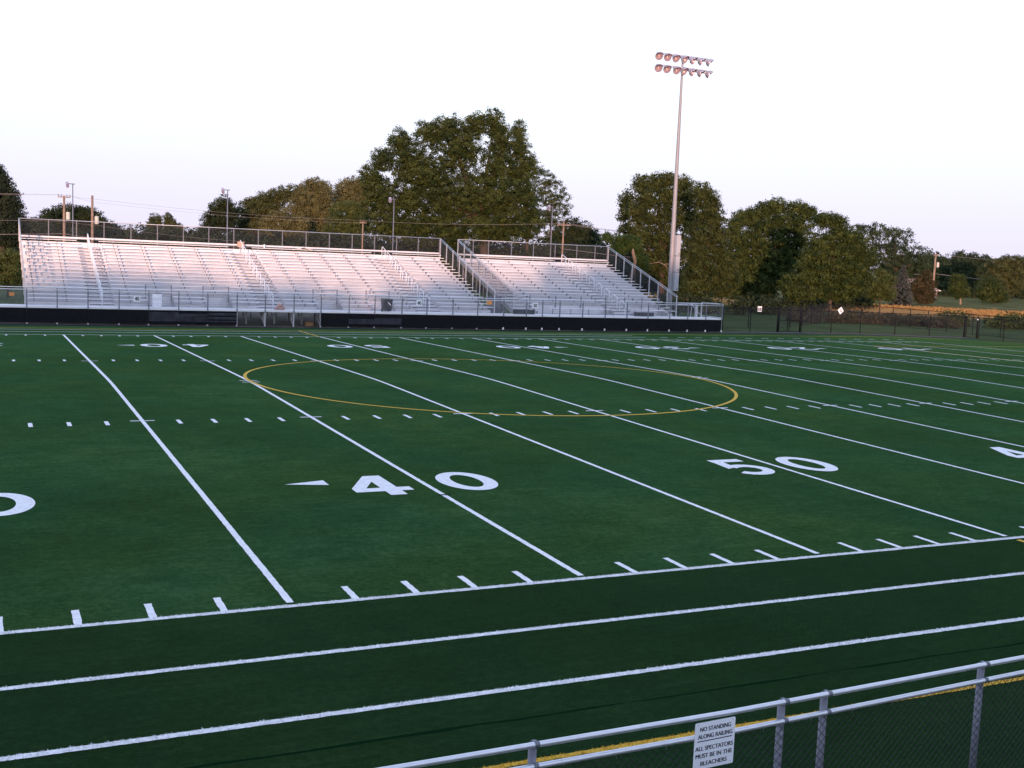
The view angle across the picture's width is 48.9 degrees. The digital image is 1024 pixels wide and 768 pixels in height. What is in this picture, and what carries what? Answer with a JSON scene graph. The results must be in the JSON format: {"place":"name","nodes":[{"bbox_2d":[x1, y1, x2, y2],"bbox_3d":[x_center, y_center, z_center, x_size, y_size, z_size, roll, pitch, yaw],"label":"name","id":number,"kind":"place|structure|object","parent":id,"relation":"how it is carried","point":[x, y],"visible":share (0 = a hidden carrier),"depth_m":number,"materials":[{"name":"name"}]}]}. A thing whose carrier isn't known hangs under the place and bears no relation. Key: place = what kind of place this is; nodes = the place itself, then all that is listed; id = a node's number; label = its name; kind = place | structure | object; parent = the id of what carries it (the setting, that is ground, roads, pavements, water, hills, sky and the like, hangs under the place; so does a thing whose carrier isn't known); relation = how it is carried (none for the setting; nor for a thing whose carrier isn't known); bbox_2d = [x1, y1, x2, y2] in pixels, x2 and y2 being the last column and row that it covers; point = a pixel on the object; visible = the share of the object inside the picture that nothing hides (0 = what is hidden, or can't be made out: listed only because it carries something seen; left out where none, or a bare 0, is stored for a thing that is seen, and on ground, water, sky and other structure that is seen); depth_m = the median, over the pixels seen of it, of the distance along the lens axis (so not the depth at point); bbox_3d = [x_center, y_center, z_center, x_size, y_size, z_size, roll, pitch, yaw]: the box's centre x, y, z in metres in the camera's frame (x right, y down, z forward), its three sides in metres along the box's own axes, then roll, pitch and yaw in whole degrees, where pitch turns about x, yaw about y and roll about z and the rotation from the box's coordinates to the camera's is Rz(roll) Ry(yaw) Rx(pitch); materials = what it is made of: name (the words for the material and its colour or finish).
{"place":"outdoors","nodes":[
{"label":"outdoors","id":0,"kind":"place"},
{"bbox_2d":[0,307,967,337],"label":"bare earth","id":1,"kind":"structure","parent":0,"point":[255,320],"depth_m":77.16,"materials":[{"name":"brown soil"}]},
{"bbox_2d":[65,181,74,308],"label":"stand light","id":2,"kind":"object","parent":1,"relation":"on","point":[67,184],"visible":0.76,"depth_m":77.85,"materials":[{"name":"grey metal"}]},
{"bbox_2d":[221,188,229,302],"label":"stand light","id":3,"kind":"object","parent":1,"relation":"on","point":[223,190],"visible":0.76,"depth_m":82.34,"materials":[{"name":"grey metal"}]},
{"bbox_2d":[18,218,495,323],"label":"bleacher","id":4,"kind":"object","parent":1,"relation":"on","point":[338,274],"visible":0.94,"depth_m":78.08,"materials":[{"name":"metal"}]},
{"bbox_2d":[304,321,314,325],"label":"cardboard box","id":5,"kind":"object","parent":1,"relation":"on","point":[307,323],"visible":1,"depth_m":73.34,"materials":[{"name":"brown cardboard"}]},
{"bbox_2d":[0,286,722,331],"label":"raised walkway","id":6,"kind":"structure","parent":1,"relation":"on","point":[85,313],"depth_m":74.41,"materials":[{"name":"metal"}]},
{"bbox_2d":[134,295,139,301],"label":"number sign","id":7,"kind":"object","parent":6,"relation":"attached to","point":[136,298],"visible":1,"depth_m":67.86,"materials":[{"name":"white"}]},
{"bbox_2d":[152,293,161,307],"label":"barrel","id":8,"kind":"object","parent":6,"relation":"on","point":[159,301],"visible":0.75,"depth_m":69.25,"materials":[{"name":"white plastic"}]},
{"bbox_2d":[274,304,284,309],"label":"duffel bag","id":9,"kind":"object","parent":6,"relation":"on","point":[279,308],"visible":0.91,"depth_m":72.45,"materials":[{"name":"beige fabric"}]},
{"bbox_2d":[381,298,392,310],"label":"trash bin","id":10,"kind":"object","parent":6,"relation":"on","point":[386,305],"visible":0.87,"depth_m":75.50,"materials":[{"name":"black plastic"}]},
{"bbox_2d":[416,300,421,305],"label":"number sign","id":11,"kind":"object","parent":6,"relation":"attached to","point":[418,302],"visible":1,"depth_m":75.52,"materials":[{"name":"white"}]},
{"bbox_2d":[513,310,534,313],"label":"equipment box","id":12,"kind":"object","parent":6,"relation":"on","point":[523,312],"visible":0.96,"depth_m":80.24,"materials":[{"name":"black plastic"}]},
{"bbox_2d":[634,312,653,316],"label":"equipment box","id":13,"kind":"object","parent":6,"relation":"on","point":[651,314],"visible":0.93,"depth_m":84.50,"materials":[{"name":"black plastic"}]},
{"bbox_2d":[388,197,395,254],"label":"stand light","id":14,"kind":"object","parent":1,"relation":"on","point":[390,199],"visible":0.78,"depth_m":87.74,"materials":[{"name":"grey metal"}]},
{"bbox_2d":[547,205,552,261],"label":"stand light","id":15,"kind":"object","parent":1,"relation":"on","point":[548,207],"visible":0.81,"depth_m":93.61,"materials":[{"name":"grey metal"}]},
{"bbox_2d":[457,239,676,316],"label":"bleacher","id":16,"kind":"object","parent":1,"relation":"on","point":[586,290],"visible":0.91,"depth_m":88.87,"materials":[{"name":"metal"}]},
{"bbox_2d":[551,308,609,314],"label":"bench","id":17,"kind":"object","parent":16,"relation":"on","point":[579,308],"visible":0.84,"depth_m":83.36,"materials":[{"name":"metal"}]},
{"bbox_2d":[631,309,665,315],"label":"bench","id":18,"kind":"object","parent":16,"relation":"on","point":[647,310],"visible":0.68,"depth_m":85.82,"materials":[{"name":"metal"}]},
{"bbox_2d":[0,325,1023,767],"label":"football field","id":19,"kind":"structure","parent":0,"point":[298,547],"depth_m":19.23,"materials":[{"name":"green"}]},
{"bbox_2d":[378,655,1023,767],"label":"spectator railing","id":20,"kind":"object","parent":19,"relation":"on","point":[779,722],"visible":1,"depth_m":8.89,"materials":[{"name":"grey"}]},
{"bbox_2d":[693,717,735,767],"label":"notice sign","id":21,"kind":"object","parent":20,"relation":"attached to","point":[713,743],"visible":1,"depth_m":8.40,"materials":[{"name":"white"}]},
{"bbox_2d":[0,273,1023,343],"bbox_3d":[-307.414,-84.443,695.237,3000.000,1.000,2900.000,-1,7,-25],"label":"ground","id":22,"kind":"structure","parent":0,"point":[1014,304],"depth_m":108.98,"materials":[{"name":"green plant"}]},
{"bbox_2d":[0,248,22,297],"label":"round bush","id":23,"kind":"object","parent":22,"relation":"on","point":[10,269],"visible":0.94,"depth_m":94.53,"materials":[{"name":"green plant"}]},
{"bbox_2d":[0,289,25,303],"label":"wire fence","id":24,"kind":"object","parent":22,"relation":"on","point":[10,297],"visible":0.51,"depth_m":81.81,"materials":[{"name":"grey metal"}]},
{"bbox_2d":[0,164,33,253],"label":"conifer tree","id":25,"kind":"object","parent":22,"relation":"on","point":[11,206],"visible":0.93,"depth_m":149.09,"materials":[{"name":"green plant"}]},
{"bbox_2d":[58,194,69,246],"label":"utility pole","id":26,"kind":"object","parent":22,"relation":"on","point":[67,215],"visible":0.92,"depth_m":144.75,"materials":[{"name":"brown wood"}]},
{"bbox_2d":[0,193,340,219],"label":"power line","id":27,"kind":"object","parent":26,"relation":"attached to","point":[170,207],"visible":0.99,"depth_m":146.05,"materials":[{"name":"grey"}]},
{"bbox_2d":[1,194,343,222],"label":"power line","id":28,"kind":"object","parent":26,"relation":"attached to","point":[159,209],"visible":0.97,"depth_m":145.61,"materials":[{"name":"grey"}]},
{"bbox_2d":[31,202,116,234],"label":"round tree","id":29,"kind":"object","parent":22,"relation":"on","point":[81,213],"visible":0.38,"depth_m":208.84,"materials":[{"name":"green plant"}]},
{"bbox_2d":[28,216,137,231],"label":"tree","id":30,"kind":"object","parent":22,"relation":"on","point":[30,224],"visible":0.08,"depth_m":219.47,"materials":[{"name":"green plant"}]},
{"bbox_2d":[91,195,98,273],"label":"utility pole","id":31,"kind":"object","parent":22,"relation":"on","point":[92,216],"visible":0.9,"depth_m":139.93,"materials":[{"name":"brown wood"}]},
{"bbox_2d":[6,220,228,240],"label":"power line","id":32,"kind":"object","parent":31,"relation":"attached to","point":[110,227],"visible":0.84,"depth_m":143.08,"materials":[{"name":"grey"}]},
{"bbox_2d":[0,233,332,249],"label":"power line","id":33,"kind":"object","parent":31,"relation":"attached to","point":[173,243],"visible":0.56,"depth_m":147.73,"materials":[{"name":"grey"}]},
{"bbox_2d":[145,212,184,236],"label":"poplar clump","id":34,"kind":"object","parent":22,"relation":"on","point":[169,219],"visible":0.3,"depth_m":199.45,"materials":[{"name":"green plant"}]},
{"bbox_2d":[197,193,241,236],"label":"edge tree","id":35,"kind":"object","parent":22,"relation":"on","point":[218,219],"visible":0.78,"depth_m":194.14,"materials":[{"name":"green plant"}]},
{"bbox_2d":[231,183,298,238],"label":"olive tree","id":36,"kind":"object","parent":22,"relation":"on","point":[259,205],"visible":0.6,"depth_m":203.83,"materials":[{"name":"green plant"}]},
{"bbox_2d":[256,208,311,240],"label":"pale tree","id":37,"kind":"object","parent":22,"relation":"on","point":[286,223],"visible":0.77,"depth_m":190.93,"materials":[{"name":"green plant"}]},
{"bbox_2d":[280,176,338,233],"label":"pale tree","id":38,"kind":"object","parent":22,"relation":"on","point":[312,199],"visible":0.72,"depth_m":198.58,"materials":[{"name":"green plant"}]},
{"bbox_2d":[5,220,679,293],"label":"undergrowth","id":39,"kind":"object","parent":22,"relation":"on","point":[200,234],"visible":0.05,"depth_m":181.80,"materials":[{"name":"green plant"}]},
{"bbox_2d":[321,200,370,243],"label":"grey tree","id":40,"kind":"object","parent":22,"relation":"on","point":[350,225],"visible":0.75,"depth_m":188.96,"materials":[{"name":"green plant"}]},
{"bbox_2d":[330,174,375,233],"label":"pale tree","id":41,"kind":"object","parent":22,"relation":"on","point":[349,190],"visible":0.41,"depth_m":205.55,"materials":[{"name":"green plant"}]},
{"bbox_2d":[360,220,365,253],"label":"utility pole","id":42,"kind":"object","parent":22,"relation":"on","point":[362,222],"visible":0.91,"depth_m":164.78,"materials":[{"name":"brown wood"}]},
{"bbox_2d":[354,106,538,291],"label":"oak tree","id":43,"kind":"object","parent":22,"relation":"on","point":[446,219],"visible":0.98,"depth_m":168.50,"materials":[{"name":"green plant"}]},
{"bbox_2d":[0,324,998,341],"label":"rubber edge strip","id":44,"kind":"object","parent":22,"relation":"on","point":[458,329],"visible":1,"depth_m":75.99,"materials":[{"name":"black rubber"}]},
{"bbox_2d":[505,119,547,251],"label":"cottonwood tree","id":45,"kind":"object","parent":22,"relation":"on","point":[527,168],"visible":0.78,"depth_m":171.07,"materials":[{"name":"green plant"}]},
{"bbox_2d":[533,165,573,242],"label":"wispy tree","id":46,"kind":"object","parent":22,"relation":"on","point":[548,183],"visible":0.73,"depth_m":175.25,"materials":[{"name":"green plant"}]},
{"bbox_2d":[557,221,570,261],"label":"utility pole","id":47,"kind":"object","parent":22,"relation":"on","point":[563,225],"visible":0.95,"depth_m":149.95,"materials":[{"name":"brown wood"}]},
{"bbox_2d":[364,220,556,224],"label":"power line","id":48,"kind":"object","parent":47,"relation":"attached to","point":[474,224],"visible":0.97,"depth_m":154.97,"materials":[{"name":"grey"}]},
{"bbox_2d":[542,215,605,248],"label":"bushy tree","id":49,"kind":"object","parent":22,"relation":"on","point":[573,234],"visible":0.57,"depth_m":183.84,"materials":[{"name":"green plant"}]},
{"bbox_2d":[597,230,651,299],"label":"vine thicket","id":50,"kind":"object","parent":22,"relation":"on","point":[623,244],"visible":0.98,"depth_m":99.65,"materials":[{"name":"green plant"}]},
{"bbox_2d":[628,249,636,296],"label":"broken trunk","id":51,"kind":"object","parent":22,"relation":"on","point":[634,257],"visible":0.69,"depth_m":98.11,"materials":[{"name":"brown wood"}]},
{"bbox_2d":[615,170,700,299],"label":"ash tree","id":52,"kind":"object","parent":22,"relation":"on","point":[647,187],"visible":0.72,"depth_m":134.21,"materials":[{"name":"green plant"}]},
{"bbox_2d":[655,52,713,312],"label":"stadium light","id":53,"kind":"object","parent":22,"relation":"on","point":[674,262],"visible":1,"depth_m":93.72,"materials":[{"name":"metal"}]},
{"bbox_2d":[675,180,743,298],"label":"maple tree","id":54,"kind":"object","parent":22,"relation":"on","point":[704,251],"visible":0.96,"depth_m":127.12,"materials":[{"name":"green plant"}]},
{"bbox_2d":[680,265,799,279],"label":"distant woods","id":55,"kind":"object","parent":22,"relation":"on","point":[682,273],"depth_m":358.70,"materials":[{"name":"green plant"}]},
{"bbox_2d":[722,308,778,331],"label":"wire fence","id":56,"kind":"object","parent":22,"relation":"on","point":[750,318],"visible":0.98,"depth_m":87.92,"materials":[{"name":"black metal"}]},
{"bbox_2d":[777,308,801,331],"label":"fence gate","id":57,"kind":"structure","parent":56,"relation":"attached to","point":[788,327],"depth_m":89.78,"materials":[{"name":"black metal"}]},
{"bbox_2d":[637,290,878,314],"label":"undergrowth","id":58,"kind":"object","parent":22,"relation":"on","point":[762,300],"visible":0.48,"depth_m":125.23,"materials":[{"name":"green plant"}]},
{"bbox_2d":[725,194,821,300],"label":"linden tree","id":59,"kind":"object","parent":22,"relation":"on","point":[763,264],"visible":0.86,"depth_m":148.93,"materials":[{"name":"green plant"}]},
{"bbox_2d":[775,210,880,314],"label":"maple tree","id":60,"kind":"object","parent":22,"relation":"on","point":[841,263],"visible":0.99,"depth_m":127.31,"materials":[{"name":"green plant"}]},
{"bbox_2d":[718,304,1023,339],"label":"wire fence","id":61,"kind":"object","parent":22,"relation":"on","point":[812,310],"visible":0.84,"depth_m":101.51,"materials":[{"name":"black metal"}]},
{"bbox_2d":[781,307,962,328],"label":"undergrowth","id":62,"kind":"object","parent":22,"relation":"on","point":[901,319],"visible":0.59,"depth_m":110.79,"materials":[{"name":"green plant"}]},
{"bbox_2d":[864,267,897,312],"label":"young tree","id":63,"kind":"object","parent":22,"relation":"on","point":[883,287],"visible":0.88,"depth_m":134.55,"materials":[{"name":"green plant"}]},
{"bbox_2d":[800,310,964,336],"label":"wire fence","id":64,"kind":"object","parent":22,"relation":"on","point":[895,318],"visible":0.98,"depth_m":92.49,"materials":[{"name":"black metal"}]},
{"bbox_2d":[964,315,978,337],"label":"fence gate","id":65,"kind":"structure","parent":64,"relation":"attached to","point":[976,330],"depth_m":92.78,"materials":[{"name":"black metal"}]},
{"bbox_2d":[799,248,966,285],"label":"distant woods","id":66,"kind":"object","parent":22,"relation":"on","point":[937,252],"visible":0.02,"depth_m":336.33,"materials":[{"name":"green plant"}]},
{"bbox_2d":[852,221,934,289],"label":"tree","id":67,"kind":"object","parent":22,"relation":"on","point":[893,260],"visible":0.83,"depth_m":184.26,"materials":[{"name":"green plant"}]},
{"bbox_2d":[888,265,914,305],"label":"spruce tree","id":68,"kind":"object","parent":22,"relation":"on","point":[903,296],"visible":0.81,"depth_m":149.37,"materials":[{"name":"green plant"}]},
{"bbox_2d":[908,269,938,304],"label":"brown tree","id":69,"kind":"object","parent":22,"relation":"on","point":[923,289],"visible":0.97,"depth_m":157.35,"materials":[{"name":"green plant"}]},
{"bbox_2d":[919,256,947,293],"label":"pine tree","id":70,"kind":"object","parent":22,"relation":"on","point":[932,261],"visible":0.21,"depth_m":240.68,"materials":[{"name":"green plant"}]},
{"bbox_2d":[847,303,1023,315],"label":"dry grass","id":71,"kind":"structure","parent":22,"relation":"on","point":[979,312],"depth_m":140.59,"materials":[{"name":"plant"}]},
{"bbox_2d":[933,253,938,279],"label":"utility pole","id":72,"kind":"object","parent":22,"relation":"on","point":[935,264],"visible":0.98,"depth_m":224.65,"materials":[{"name":"brown wood"}]},
{"bbox_2d":[931,253,960,295],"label":"pine tree","id":73,"kind":"object","parent":22,"relation":"on","point":[945,263],"visible":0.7,"depth_m":238.50,"materials":[{"name":"green plant"}]},
{"bbox_2d":[947,273,971,303],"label":"young tree","id":74,"kind":"object","parent":22,"relation":"on","point":[958,286],"visible":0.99,"depth_m":169.47,"materials":[{"name":"green plant"}]},
{"bbox_2d":[943,249,977,296],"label":"pine tree","id":75,"kind":"object","parent":22,"relation":"on","point":[959,261],"visible":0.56,"depth_m":238.36,"materials":[{"name":"green plant"}]},
{"bbox_2d":[962,252,990,297],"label":"pine tree","id":76,"kind":"object","parent":22,"relation":"on","point":[974,269],"visible":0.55,"depth_m":238.34,"materials":[{"name":"green plant"}]},
{"bbox_2d":[936,308,1023,329],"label":"undergrowth","id":77,"kind":"object","parent":22,"relation":"on","point":[1004,316],"visible":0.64,"depth_m":114.52,"materials":[{"name":"green plant"}]},
{"bbox_2d":[974,253,990,294],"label":"pine tree","id":78,"kind":"object","parent":22,"relation":"on","point":[984,258],"visible":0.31,"depth_m":238.78,"materials":[{"name":"green plant"}]},
{"bbox_2d":[973,274,1010,303],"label":"bushy tree","id":79,"kind":"object","parent":22,"relation":"on","point":[991,290],"visible":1,"depth_m":184.19,"materials":[{"name":"green plant"}]},
{"bbox_2d":[978,317,1023,342],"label":"wire fence","id":80,"kind":"object","parent":22,"relation":"on","point":[1003,323],"visible":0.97,"depth_m":90.82,"materials":[{"name":"grey metal"}]},
{"bbox_2d":[980,253,1023,299],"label":"tree","id":81,"kind":"object","parent":22,"relation":"on","point":[1008,270],"visible":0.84,"depth_m":213.93,"materials":[{"name":"green plant"}]},
{"bbox_2d":[1010,256,1023,298],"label":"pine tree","id":82,"kind":"object","parent":22,"relation":"on","point":[1020,295],"visible":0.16,"depth_m":243.49,"materials":[{"name":"green plant"}]},
{"bbox_2d":[0,0,1023,274],"label":"sky","id":83,"kind":"structure","parent":0,"point":[905,114],"materials":[{"name":"white"}]}
]}

